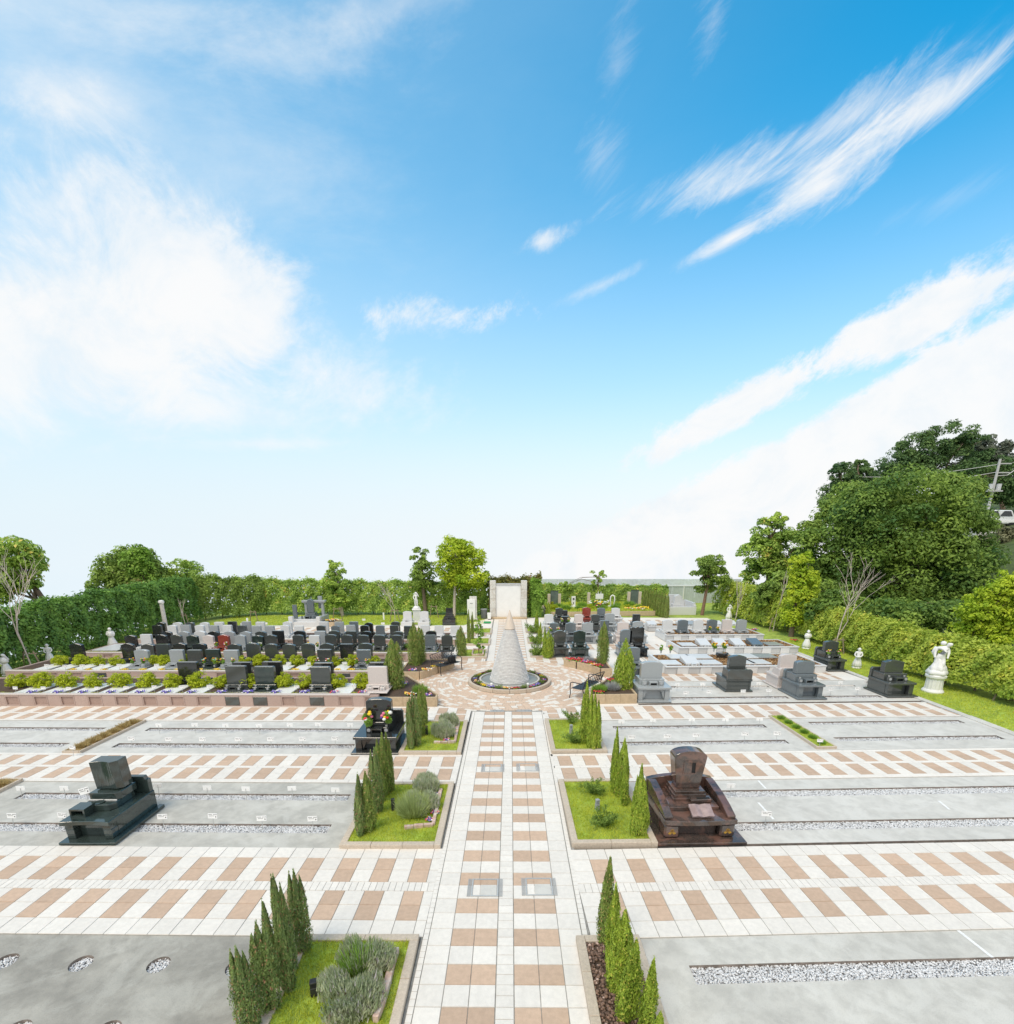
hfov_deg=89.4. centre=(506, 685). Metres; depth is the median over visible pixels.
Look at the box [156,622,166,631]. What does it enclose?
gravestone
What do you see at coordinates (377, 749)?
cypress tree
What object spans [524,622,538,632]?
fern clump
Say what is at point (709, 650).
door stone
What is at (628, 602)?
garden shrub
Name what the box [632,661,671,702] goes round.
monument
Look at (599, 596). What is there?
notice board
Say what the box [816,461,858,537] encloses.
tree
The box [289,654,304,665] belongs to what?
golden shrub
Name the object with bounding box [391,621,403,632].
gravestone
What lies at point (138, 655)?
gravestone
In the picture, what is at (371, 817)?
cypress tree
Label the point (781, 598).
bare tree
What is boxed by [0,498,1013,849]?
ground
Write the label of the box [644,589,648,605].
cypress tree
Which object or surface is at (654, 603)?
cypress tree
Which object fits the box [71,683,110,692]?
grave slab
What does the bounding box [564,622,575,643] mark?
monument
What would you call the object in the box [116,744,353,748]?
gravel
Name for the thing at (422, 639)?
cypress tree
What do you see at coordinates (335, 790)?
plot sign
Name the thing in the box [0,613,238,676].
lawn
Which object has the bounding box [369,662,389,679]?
gravestone
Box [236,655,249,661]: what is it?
golden shrub
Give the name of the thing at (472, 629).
cypress tree
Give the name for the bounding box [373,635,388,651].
gravestone
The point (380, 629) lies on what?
gravestone
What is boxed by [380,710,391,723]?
bouquet
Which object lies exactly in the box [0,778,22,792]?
planting strip
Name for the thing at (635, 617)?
monument
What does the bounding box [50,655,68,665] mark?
golden shrub
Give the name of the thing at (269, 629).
gravestone
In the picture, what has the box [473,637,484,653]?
young tree
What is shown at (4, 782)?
grass tuft
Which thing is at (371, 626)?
gravestone
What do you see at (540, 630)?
cypress tree
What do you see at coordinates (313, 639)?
gravestone
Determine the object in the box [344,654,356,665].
golden shrub
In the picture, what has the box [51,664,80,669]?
grave slab
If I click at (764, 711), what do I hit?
cross path
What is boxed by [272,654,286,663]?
golden shrub
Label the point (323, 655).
gravestone
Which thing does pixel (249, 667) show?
gravestone
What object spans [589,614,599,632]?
monument
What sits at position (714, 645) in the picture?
flower vase
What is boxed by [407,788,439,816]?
lavender bush
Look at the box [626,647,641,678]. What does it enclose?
monument
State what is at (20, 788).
plot sign
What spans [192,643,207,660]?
gravestone
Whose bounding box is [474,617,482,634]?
young tree
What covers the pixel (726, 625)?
gravestone
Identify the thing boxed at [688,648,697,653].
door stone
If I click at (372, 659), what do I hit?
golden shrub
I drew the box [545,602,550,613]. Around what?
cypress tree
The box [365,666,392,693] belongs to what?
gravestone
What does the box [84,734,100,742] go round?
grass tuft
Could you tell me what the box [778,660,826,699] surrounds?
monument
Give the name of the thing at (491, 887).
access cover
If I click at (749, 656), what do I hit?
cover slab
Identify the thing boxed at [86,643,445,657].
grave terrace
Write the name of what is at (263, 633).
gravestone
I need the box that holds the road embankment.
[936,529,995,536]
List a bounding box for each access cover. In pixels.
[467,879,502,896]
[481,764,503,771]
[516,763,539,770]
[517,709,530,711]
[521,878,557,895]
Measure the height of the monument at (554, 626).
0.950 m
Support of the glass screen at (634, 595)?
on the lawn at (591, 611)
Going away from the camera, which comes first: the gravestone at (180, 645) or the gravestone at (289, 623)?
the gravestone at (180, 645)
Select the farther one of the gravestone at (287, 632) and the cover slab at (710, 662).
the gravestone at (287, 632)
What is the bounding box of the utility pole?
[986,459,1013,508]
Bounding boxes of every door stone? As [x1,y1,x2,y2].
[673,636,680,639]
[677,668,688,673]
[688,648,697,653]
[700,667,711,673]
[704,635,710,639]
[707,648,716,653]
[725,648,734,653]
[743,648,752,652]
[746,667,757,672]
[762,648,771,652]
[780,648,789,652]
[814,666,825,672]
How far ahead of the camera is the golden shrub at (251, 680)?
16.45 m
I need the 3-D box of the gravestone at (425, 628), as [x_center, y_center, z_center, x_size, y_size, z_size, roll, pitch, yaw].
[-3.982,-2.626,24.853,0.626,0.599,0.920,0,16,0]
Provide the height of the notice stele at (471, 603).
1.500 m
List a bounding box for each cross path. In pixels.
[0,706,470,723]
[0,753,461,785]
[0,846,442,938]
[275,627,459,631]
[443,657,483,664]
[464,632,488,636]
[534,657,575,663]
[542,702,960,720]
[550,748,1013,781]
[568,644,664,649]
[569,841,1013,938]
[570,620,706,622]
[662,672,843,681]
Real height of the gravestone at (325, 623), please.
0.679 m
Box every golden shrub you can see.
[4,673,28,687]
[26,671,54,688]
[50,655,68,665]
[54,671,80,687]
[71,654,91,664]
[82,672,104,687]
[90,654,107,665]
[106,673,133,687]
[107,655,125,665]
[132,671,160,687]
[145,655,159,665]
[156,654,170,665]
[162,673,183,687]
[186,670,212,688]
[210,674,226,687]
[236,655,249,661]
[239,673,255,687]
[249,655,263,666]
[254,653,269,665]
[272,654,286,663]
[274,671,294,687]
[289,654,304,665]
[294,673,311,688]
[307,655,317,665]
[331,673,348,688]
[332,655,342,665]
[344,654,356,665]
[350,672,367,688]
[369,655,380,661]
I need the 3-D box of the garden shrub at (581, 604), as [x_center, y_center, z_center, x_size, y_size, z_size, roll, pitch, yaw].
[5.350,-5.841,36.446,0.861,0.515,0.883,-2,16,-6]
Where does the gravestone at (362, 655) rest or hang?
on the grave terrace at (34, 666)
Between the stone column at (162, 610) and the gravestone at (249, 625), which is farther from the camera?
the stone column at (162, 610)
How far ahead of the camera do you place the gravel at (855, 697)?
16.89 m
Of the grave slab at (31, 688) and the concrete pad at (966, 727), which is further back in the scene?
the grave slab at (31, 688)
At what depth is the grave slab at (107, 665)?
19.05 m
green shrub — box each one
[335,935,376,979]
[411,682,429,693]
[591,682,608,690]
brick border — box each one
[372,947,398,1022]
[404,788,442,829]
[434,721,459,743]
[472,648,483,655]
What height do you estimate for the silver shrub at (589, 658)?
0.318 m
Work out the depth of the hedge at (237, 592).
33.33 m
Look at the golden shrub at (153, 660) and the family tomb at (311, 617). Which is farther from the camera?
the family tomb at (311, 617)
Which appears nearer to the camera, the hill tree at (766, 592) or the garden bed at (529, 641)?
the garden bed at (529, 641)
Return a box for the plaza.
[416,661,603,711]
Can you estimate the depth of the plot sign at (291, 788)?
10.16 m
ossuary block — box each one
[643,623,720,630]
[655,629,764,640]
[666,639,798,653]
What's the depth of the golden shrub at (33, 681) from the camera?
16.46 m
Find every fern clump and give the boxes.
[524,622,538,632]
[527,632,543,643]
[529,641,542,655]
[561,709,579,723]
[561,729,583,743]
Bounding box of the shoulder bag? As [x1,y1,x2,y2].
[443,653,455,663]
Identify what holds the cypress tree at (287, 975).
on the garden bed at (301, 1005)
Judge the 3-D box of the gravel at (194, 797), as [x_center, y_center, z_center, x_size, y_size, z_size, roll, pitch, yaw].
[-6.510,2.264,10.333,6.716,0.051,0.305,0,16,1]
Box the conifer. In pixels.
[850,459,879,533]
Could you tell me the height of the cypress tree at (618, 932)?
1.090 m
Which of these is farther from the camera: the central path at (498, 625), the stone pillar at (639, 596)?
the stone pillar at (639, 596)
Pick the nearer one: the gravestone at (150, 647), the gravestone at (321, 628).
the gravestone at (150, 647)
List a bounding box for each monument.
[58,756,164,844]
[351,697,406,754]
[541,614,553,632]
[546,623,558,640]
[552,630,569,656]
[553,608,562,622]
[558,616,569,630]
[562,610,570,618]
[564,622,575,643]
[569,630,589,656]
[573,614,583,630]
[581,622,596,643]
[582,607,590,622]
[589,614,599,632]
[596,620,612,643]
[597,608,604,620]
[604,613,616,632]
[611,608,622,623]
[612,622,628,643]
[614,629,631,655]
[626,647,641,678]
[629,614,643,629]
[629,626,648,656]
[632,621,647,643]
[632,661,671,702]
[645,746,746,845]
[712,654,752,691]
[762,654,796,688]
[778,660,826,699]
[813,640,847,670]
[863,659,917,697]
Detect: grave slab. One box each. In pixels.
[14,683,57,692]
[33,663,66,669]
[42,683,82,692]
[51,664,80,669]
[70,663,98,669]
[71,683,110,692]
[92,644,121,650]
[92,663,114,669]
[99,683,135,692]
[108,663,131,669]
[128,683,162,692]
[148,665,164,669]
[157,685,190,692]
[184,683,214,692]
[277,683,299,692]
[283,663,296,669]
[293,663,312,669]
[334,663,353,669]
[335,683,357,692]
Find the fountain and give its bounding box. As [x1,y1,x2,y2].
[468,610,550,693]
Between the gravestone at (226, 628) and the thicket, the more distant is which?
the thicket
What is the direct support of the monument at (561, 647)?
on the cross path at (556, 660)
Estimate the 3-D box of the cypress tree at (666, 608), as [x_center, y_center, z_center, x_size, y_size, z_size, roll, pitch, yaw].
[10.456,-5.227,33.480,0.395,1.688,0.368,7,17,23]
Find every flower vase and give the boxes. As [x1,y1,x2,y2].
[711,642,717,651]
[721,642,727,651]
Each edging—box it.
[266,625,417,626]
[797,652,1013,735]
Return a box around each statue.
[0,654,11,676]
[43,644,53,659]
[106,628,116,644]
[412,592,420,622]
[725,605,732,618]
[801,630,811,648]
[851,648,862,668]
[921,641,952,693]
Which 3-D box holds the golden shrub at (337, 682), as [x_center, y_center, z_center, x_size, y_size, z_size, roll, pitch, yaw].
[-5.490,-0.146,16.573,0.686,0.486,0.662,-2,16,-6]
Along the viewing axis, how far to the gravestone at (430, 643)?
22.18 m
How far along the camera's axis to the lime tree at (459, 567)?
33.08 m
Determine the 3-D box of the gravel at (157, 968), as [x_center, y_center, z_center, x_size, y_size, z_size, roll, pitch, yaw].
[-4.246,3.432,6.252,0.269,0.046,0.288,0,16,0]
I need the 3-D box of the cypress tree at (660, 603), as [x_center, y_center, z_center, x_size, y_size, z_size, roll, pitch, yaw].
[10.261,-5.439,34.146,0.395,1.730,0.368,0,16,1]
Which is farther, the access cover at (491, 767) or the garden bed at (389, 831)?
the access cover at (491, 767)
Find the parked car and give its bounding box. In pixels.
[990,510,1013,525]
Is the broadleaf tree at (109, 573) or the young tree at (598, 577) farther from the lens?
the young tree at (598, 577)
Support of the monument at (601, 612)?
on the cross path
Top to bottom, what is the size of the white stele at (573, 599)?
0.800 m
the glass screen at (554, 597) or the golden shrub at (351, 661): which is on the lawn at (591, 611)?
the glass screen at (554, 597)
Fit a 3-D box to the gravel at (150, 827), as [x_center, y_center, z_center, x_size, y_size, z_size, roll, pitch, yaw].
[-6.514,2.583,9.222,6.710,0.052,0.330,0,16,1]
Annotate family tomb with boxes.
[288,596,328,626]
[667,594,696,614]
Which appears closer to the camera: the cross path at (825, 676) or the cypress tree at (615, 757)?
the cypress tree at (615, 757)
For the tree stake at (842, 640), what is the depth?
23.01 m
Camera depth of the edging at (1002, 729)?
15.41 m
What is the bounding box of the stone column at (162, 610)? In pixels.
[158,600,167,630]
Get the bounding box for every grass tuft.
[0,778,9,785]
[73,740,89,748]
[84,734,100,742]
[96,730,110,737]
[105,727,120,732]
[114,721,131,728]
[124,718,139,723]
[777,715,785,719]
[784,719,793,723]
[791,723,800,728]
[799,728,808,733]
[808,734,817,738]
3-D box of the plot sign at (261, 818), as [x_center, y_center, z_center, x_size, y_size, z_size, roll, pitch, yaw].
[-4.342,2.433,9.088,0.168,0.279,0.018,-1,9,-4]
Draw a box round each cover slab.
[645,621,656,625]
[658,660,681,664]
[665,654,688,658]
[677,642,696,645]
[679,656,699,665]
[687,654,712,658]
[695,638,711,646]
[698,659,722,664]
[711,638,728,646]
[728,638,745,646]
[729,654,758,658]
[745,638,763,646]
[746,659,756,664]
[748,659,771,664]
[750,653,777,657]
[761,642,783,645]
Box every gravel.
[0,728,102,730]
[0,744,66,746]
[0,823,329,832]
[0,955,18,968]
[17,794,349,800]
[69,957,93,971]
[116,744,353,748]
[147,729,357,731]
[147,958,170,972]
[614,725,763,728]
[622,741,786,745]
[672,687,717,687]
[672,697,785,699]
[690,959,1013,984]
[723,787,1013,796]
[735,818,1013,830]
[810,721,961,724]
[826,696,880,697]
[836,736,999,740]
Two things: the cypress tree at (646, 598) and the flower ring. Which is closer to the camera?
the flower ring
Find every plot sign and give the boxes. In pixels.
[7,813,16,826]
[15,786,24,798]
[57,813,65,826]
[59,786,68,797]
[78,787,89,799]
[153,783,161,795]
[157,814,167,827]
[165,737,172,745]
[191,723,197,731]
[203,786,211,798]
[208,813,216,826]
[235,737,241,742]
[241,787,249,798]
[256,816,266,830]
[267,737,273,747]
[287,786,295,797]
[307,816,316,830]
[331,788,339,794]
[347,723,352,732]
[628,735,634,745]
[693,733,699,743]
[726,783,734,793]
[741,732,748,739]
[761,811,771,824]
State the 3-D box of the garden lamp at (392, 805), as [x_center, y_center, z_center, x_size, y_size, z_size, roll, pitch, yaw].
[-2.147,2.235,9.657,0.070,0.240,0.070,-5,17,-17]
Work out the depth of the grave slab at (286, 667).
19.19 m
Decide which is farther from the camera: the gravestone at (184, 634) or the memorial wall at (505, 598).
the memorial wall at (505, 598)
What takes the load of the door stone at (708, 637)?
in the ossuary block at (693, 635)
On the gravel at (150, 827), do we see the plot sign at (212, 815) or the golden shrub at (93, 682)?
the plot sign at (212, 815)
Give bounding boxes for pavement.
[344,617,812,706]
[612,669,864,686]
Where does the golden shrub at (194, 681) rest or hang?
on the grave slab at (202, 689)
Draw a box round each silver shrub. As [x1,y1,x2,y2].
[583,656,593,660]
[605,680,621,690]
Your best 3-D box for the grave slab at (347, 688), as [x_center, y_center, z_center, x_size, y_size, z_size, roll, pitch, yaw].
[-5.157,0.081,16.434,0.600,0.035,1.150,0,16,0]
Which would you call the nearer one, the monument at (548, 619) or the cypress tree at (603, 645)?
the cypress tree at (603, 645)
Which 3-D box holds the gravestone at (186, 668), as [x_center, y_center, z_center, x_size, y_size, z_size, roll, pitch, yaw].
[-10.530,-0.480,17.124,0.824,0.733,0.920,0,16,0]
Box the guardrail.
[1000,520,1013,522]
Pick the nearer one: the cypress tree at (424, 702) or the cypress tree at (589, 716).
the cypress tree at (589, 716)
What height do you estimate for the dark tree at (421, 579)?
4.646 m
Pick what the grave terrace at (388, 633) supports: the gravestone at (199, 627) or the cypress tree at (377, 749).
the gravestone at (199, 627)
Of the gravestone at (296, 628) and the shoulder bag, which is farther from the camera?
the gravestone at (296, 628)
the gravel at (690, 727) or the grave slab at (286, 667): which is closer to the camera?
the gravel at (690, 727)
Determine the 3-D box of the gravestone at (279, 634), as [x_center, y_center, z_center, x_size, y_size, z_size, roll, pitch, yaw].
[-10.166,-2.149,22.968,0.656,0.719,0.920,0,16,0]
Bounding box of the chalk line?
[957,930,992,956]
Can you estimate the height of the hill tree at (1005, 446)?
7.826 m
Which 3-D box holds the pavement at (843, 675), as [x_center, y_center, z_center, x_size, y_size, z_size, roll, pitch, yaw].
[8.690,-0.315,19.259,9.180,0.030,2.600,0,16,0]
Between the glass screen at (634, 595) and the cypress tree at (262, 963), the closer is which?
the cypress tree at (262, 963)
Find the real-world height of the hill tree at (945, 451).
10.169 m
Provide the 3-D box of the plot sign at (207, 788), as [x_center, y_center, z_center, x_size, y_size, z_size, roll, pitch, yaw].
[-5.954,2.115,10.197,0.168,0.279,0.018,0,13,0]
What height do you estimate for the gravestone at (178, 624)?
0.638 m
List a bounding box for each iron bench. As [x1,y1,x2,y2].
[429,650,461,675]
[569,671,604,697]
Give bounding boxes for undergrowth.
[800,588,967,643]
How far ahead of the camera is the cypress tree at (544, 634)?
22.23 m
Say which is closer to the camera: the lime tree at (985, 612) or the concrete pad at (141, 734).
the concrete pad at (141, 734)
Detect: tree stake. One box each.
[23,651,39,665]
[834,638,844,653]
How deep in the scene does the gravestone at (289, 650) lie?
19.90 m
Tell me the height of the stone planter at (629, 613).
0.322 m
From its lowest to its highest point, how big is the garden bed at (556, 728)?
0.166 m
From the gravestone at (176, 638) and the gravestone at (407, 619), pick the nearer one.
the gravestone at (176, 638)
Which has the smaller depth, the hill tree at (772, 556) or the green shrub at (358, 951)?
the green shrub at (358, 951)
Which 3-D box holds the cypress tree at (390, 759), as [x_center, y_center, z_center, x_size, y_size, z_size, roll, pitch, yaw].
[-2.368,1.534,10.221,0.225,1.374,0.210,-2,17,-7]
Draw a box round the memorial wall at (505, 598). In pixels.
[490,580,526,618]
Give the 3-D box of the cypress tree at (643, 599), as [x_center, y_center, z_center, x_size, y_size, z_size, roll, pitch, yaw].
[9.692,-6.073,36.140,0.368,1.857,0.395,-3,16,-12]
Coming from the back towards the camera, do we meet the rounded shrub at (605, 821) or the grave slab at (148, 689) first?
the grave slab at (148, 689)
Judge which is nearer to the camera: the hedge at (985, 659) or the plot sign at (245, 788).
the plot sign at (245, 788)
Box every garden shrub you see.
[561,604,570,609]
[577,601,587,606]
[610,603,620,607]
[623,599,633,605]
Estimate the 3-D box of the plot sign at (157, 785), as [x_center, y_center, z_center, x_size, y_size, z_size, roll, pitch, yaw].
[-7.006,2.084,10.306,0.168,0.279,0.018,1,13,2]
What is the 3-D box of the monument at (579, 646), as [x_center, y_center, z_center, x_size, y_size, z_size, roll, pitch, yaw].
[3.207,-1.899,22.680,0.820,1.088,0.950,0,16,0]
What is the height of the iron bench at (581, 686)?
0.768 m
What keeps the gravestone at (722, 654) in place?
on the concrete pad at (683, 668)
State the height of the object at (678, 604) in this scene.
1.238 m
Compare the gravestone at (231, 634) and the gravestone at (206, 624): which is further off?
the gravestone at (206, 624)
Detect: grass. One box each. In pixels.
[0,632,152,676]
[210,615,483,624]
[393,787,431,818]
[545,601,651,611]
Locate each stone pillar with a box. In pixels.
[587,592,589,603]
[627,592,630,601]
[638,592,641,603]
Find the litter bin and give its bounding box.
[481,608,486,618]
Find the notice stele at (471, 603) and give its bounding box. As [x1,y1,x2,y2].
[467,596,477,619]
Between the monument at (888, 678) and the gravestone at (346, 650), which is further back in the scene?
the gravestone at (346, 650)
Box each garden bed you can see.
[260,934,419,1023]
[339,781,453,848]
[398,720,467,754]
[456,649,487,658]
[465,638,490,645]
[466,628,491,634]
[527,637,542,643]
[529,648,552,657]
[545,718,607,753]
[558,778,657,848]
[576,934,668,1023]
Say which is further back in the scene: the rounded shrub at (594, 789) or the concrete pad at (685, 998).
the rounded shrub at (594, 789)
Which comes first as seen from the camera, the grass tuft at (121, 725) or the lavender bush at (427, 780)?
the lavender bush at (427, 780)
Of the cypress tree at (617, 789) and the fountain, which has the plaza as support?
the fountain
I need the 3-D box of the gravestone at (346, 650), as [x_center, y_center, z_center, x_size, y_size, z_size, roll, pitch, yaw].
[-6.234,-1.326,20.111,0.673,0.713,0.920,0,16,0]
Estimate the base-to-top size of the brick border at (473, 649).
0.107 m
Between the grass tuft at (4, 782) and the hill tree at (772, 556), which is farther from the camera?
the hill tree at (772, 556)
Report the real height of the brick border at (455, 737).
0.084 m
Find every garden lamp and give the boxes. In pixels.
[309,978,317,997]
[391,798,394,810]
[569,724,572,733]
[595,798,599,811]
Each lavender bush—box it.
[316,964,387,1023]
[334,931,397,978]
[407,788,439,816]
[412,770,439,793]
[430,718,455,738]
[438,711,459,725]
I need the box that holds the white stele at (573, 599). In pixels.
[570,596,575,606]
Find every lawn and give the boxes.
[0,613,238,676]
[211,598,742,625]
[544,605,652,611]
[696,613,1013,730]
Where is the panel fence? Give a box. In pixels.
[541,579,740,604]
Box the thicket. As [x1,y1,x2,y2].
[977,523,1013,546]
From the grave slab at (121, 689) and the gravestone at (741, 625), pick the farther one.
the gravestone at (741, 625)
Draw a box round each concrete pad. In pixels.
[0,720,405,753]
[0,781,355,847]
[0,934,419,1023]
[601,716,1013,752]
[629,680,920,704]
[629,776,1013,847]
[640,929,1013,1023]
[648,653,826,673]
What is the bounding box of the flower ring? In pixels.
[473,669,545,688]
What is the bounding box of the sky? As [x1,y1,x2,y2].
[0,0,1013,656]
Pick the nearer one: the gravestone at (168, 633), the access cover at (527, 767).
the access cover at (527, 767)
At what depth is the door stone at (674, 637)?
25.81 m
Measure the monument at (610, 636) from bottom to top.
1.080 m
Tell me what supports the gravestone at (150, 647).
on the grave terrace at (34, 666)
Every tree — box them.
[0,535,65,650]
[0,550,41,663]
[84,543,171,589]
[117,543,160,581]
[165,558,209,616]
[227,944,262,1023]
[248,920,284,1017]
[260,898,279,988]
[270,874,298,968]
[273,904,297,993]
[286,867,313,954]
[319,560,352,615]
[352,772,365,836]
[360,771,377,832]
[367,747,384,813]
[375,580,394,613]
[375,739,385,801]
[379,732,392,795]
[384,638,405,690]
[384,732,394,791]
[404,700,414,749]
[406,622,422,665]
[408,546,442,610]
[408,691,421,745]
[416,686,426,736]
[417,626,426,661]
[421,683,428,722]
[432,535,489,615]
[454,626,467,655]
[467,609,470,642]
[470,612,473,638]
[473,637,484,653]
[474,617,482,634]
[474,628,483,642]
[534,613,538,632]
[538,621,542,643]
[542,627,545,653]
[542,630,554,657]
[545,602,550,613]
[559,570,606,599]
[578,681,589,743]
[586,688,593,748]
[588,691,597,748]
[595,699,601,748]
[596,621,609,663]
[596,856,614,942]
[603,882,620,962]
[604,909,633,993]
[605,915,626,993]
[609,726,619,794]
[611,638,636,689]
[613,738,629,797]
[614,937,644,1023]
[620,742,629,806]
[629,764,645,836]
[632,778,651,836]
[637,955,660,1023]
[642,588,645,605]
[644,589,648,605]
[647,588,651,607]
[650,589,654,609]
[652,590,656,610]
[654,1010,663,1023]
[655,590,660,615]
[657,592,662,616]
[660,593,665,616]
[663,593,669,617]
[689,554,732,614]
[734,581,746,620]
[735,511,818,612]
[748,570,839,607]
[773,570,787,630]
[777,551,821,636]
[789,462,1011,606]
[793,468,997,554]
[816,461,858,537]
[836,553,891,639]
[872,419,996,516]
[937,454,1013,508]
[946,570,1013,678]
[951,434,1013,509]
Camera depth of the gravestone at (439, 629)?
24.88 m
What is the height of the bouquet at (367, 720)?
0.399 m
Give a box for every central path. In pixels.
[402,711,589,1023]
[485,619,533,664]
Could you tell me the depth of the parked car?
41.57 m
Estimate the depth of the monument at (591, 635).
25.50 m
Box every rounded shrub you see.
[577,776,607,794]
[589,804,620,828]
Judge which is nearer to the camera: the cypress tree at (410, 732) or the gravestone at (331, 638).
the cypress tree at (410, 732)
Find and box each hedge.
[0,573,203,670]
[189,571,266,618]
[252,575,488,613]
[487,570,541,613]
[542,581,669,602]
[711,580,793,631]
[794,599,980,683]
[944,636,1013,700]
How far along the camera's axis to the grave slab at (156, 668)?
19.04 m
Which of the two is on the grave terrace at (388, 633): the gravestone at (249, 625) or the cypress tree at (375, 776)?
the gravestone at (249, 625)
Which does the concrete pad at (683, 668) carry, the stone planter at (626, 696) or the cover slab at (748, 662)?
the cover slab at (748, 662)
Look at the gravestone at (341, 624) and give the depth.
25.42 m
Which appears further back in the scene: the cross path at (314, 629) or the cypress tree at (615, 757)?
the cross path at (314, 629)
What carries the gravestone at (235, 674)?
on the grave terrace at (5, 689)
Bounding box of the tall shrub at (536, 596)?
[527,576,547,617]
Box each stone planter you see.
[329,619,341,626]
[379,675,437,706]
[400,659,454,679]
[541,604,654,616]
[563,658,611,676]
[589,675,636,703]
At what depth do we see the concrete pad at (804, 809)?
9.83 m
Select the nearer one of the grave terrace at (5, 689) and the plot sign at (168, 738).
the plot sign at (168, 738)
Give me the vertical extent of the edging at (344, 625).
0.060 m
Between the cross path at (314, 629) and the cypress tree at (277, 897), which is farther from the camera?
the cross path at (314, 629)
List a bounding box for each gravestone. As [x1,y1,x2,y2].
[69,643,92,662]
[117,635,141,651]
[120,643,135,662]
[127,649,155,669]
[136,634,154,649]
[141,643,156,657]
[152,625,162,638]
[155,634,171,644]
[155,644,170,660]
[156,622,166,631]
[160,649,185,669]
[161,631,172,643]
[167,625,178,634]
[170,634,183,648]
[173,622,182,631]
[173,642,187,653]
[177,661,212,684]
[178,631,189,643]
[180,625,193,634]
[185,622,194,632]
[186,635,199,649]
[186,650,206,667]
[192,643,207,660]
[194,630,206,642]
[195,625,207,634]
[200,622,209,632]
[200,649,221,669]
[202,635,215,648]
[208,631,219,644]
[209,625,221,634]
[214,622,224,633]
[214,634,230,651]
[218,650,239,669]
[222,625,235,634]
[222,665,250,692]
[223,631,235,643]
[227,621,237,633]
[227,643,246,658]
[232,662,254,679]
[234,634,246,650]
[236,625,247,634]
[240,631,251,643]
[242,621,251,631]
[245,643,261,661]
[250,666,277,692]
[251,626,261,636]
[252,635,264,649]
[255,622,265,630]
[255,631,266,644]
[261,634,281,651]
[262,661,293,681]
[264,643,279,660]
[265,626,274,634]
[272,630,291,646]
[280,625,292,638]
[282,644,296,661]
[283,621,293,633]
[289,626,308,638]
[292,635,304,651]
[294,630,306,642]
[301,643,315,662]
[306,666,335,692]
[309,635,320,650]
[314,631,325,643]
[314,662,341,679]
[316,625,327,634]
[317,649,335,665]
[319,621,329,633]
[319,643,340,659]
[325,634,339,651]
[328,630,340,644]
[331,625,342,637]
[334,622,345,634]
[337,635,355,651]
[339,644,353,662]
[345,625,357,635]
[346,631,357,646]
[349,621,360,634]
[353,649,371,669]
[354,635,369,650]
[357,625,369,638]
[358,643,375,659]
[361,631,373,644]
[364,622,375,635]
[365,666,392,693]
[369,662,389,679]
[372,625,387,638]
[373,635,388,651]
[387,625,398,638]
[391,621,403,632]
[391,635,404,650]
[393,631,407,644]
[401,611,413,625]
[404,626,410,638]
[418,611,430,625]
[420,625,429,637]
[425,634,438,651]
[426,631,440,646]
[434,625,444,638]
[438,635,455,651]
[442,608,456,624]
[450,626,458,639]
[660,620,673,633]
[675,620,689,632]
[690,619,704,632]
[704,619,719,632]
[716,652,728,656]
[719,619,734,632]
[733,619,748,632]
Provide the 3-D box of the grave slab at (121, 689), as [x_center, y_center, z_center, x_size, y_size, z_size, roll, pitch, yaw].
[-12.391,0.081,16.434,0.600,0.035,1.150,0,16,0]
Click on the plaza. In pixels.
(452, 687)
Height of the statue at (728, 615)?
0.961 m
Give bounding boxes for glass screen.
[550,591,557,603]
[630,590,638,603]
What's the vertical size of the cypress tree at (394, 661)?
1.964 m
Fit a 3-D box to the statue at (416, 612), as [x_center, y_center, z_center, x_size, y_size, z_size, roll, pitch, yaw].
[-5.620,-4.877,31.787,0.570,1.872,0.570,-3,16,-10]
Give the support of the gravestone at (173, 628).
on the grave terrace at (388, 633)
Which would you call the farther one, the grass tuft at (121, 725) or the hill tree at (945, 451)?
the hill tree at (945, 451)
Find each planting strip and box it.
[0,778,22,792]
[62,719,145,752]
[768,715,836,748]
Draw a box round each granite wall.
[0,693,378,706]
[5,670,367,676]
[86,652,440,660]
[138,638,454,645]
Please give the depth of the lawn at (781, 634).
18.86 m
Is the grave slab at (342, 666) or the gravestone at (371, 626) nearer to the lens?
the grave slab at (342, 666)
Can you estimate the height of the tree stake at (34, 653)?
0.861 m
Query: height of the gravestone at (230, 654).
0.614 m
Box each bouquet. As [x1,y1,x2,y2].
[362,711,372,726]
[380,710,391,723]
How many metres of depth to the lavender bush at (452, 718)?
13.87 m
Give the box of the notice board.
[596,592,602,601]
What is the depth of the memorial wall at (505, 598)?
33.02 m
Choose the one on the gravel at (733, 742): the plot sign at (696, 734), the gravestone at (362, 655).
the plot sign at (696, 734)
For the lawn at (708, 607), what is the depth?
35.34 m
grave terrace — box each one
[0,677,370,693]
[11,658,399,669]
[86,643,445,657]
[288,632,455,645]
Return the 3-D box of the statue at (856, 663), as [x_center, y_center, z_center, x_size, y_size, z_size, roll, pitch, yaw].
[14.099,-1.124,20.586,0.368,0.832,0.359,-5,17,-18]
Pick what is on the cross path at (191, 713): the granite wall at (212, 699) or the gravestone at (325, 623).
the granite wall at (212, 699)
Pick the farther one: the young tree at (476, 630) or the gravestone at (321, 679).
the young tree at (476, 630)
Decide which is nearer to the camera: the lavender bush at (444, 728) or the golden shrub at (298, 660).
the lavender bush at (444, 728)
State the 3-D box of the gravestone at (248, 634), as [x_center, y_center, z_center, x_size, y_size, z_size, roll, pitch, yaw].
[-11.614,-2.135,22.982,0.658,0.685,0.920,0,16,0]
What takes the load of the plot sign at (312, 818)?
on the gravel at (150, 827)

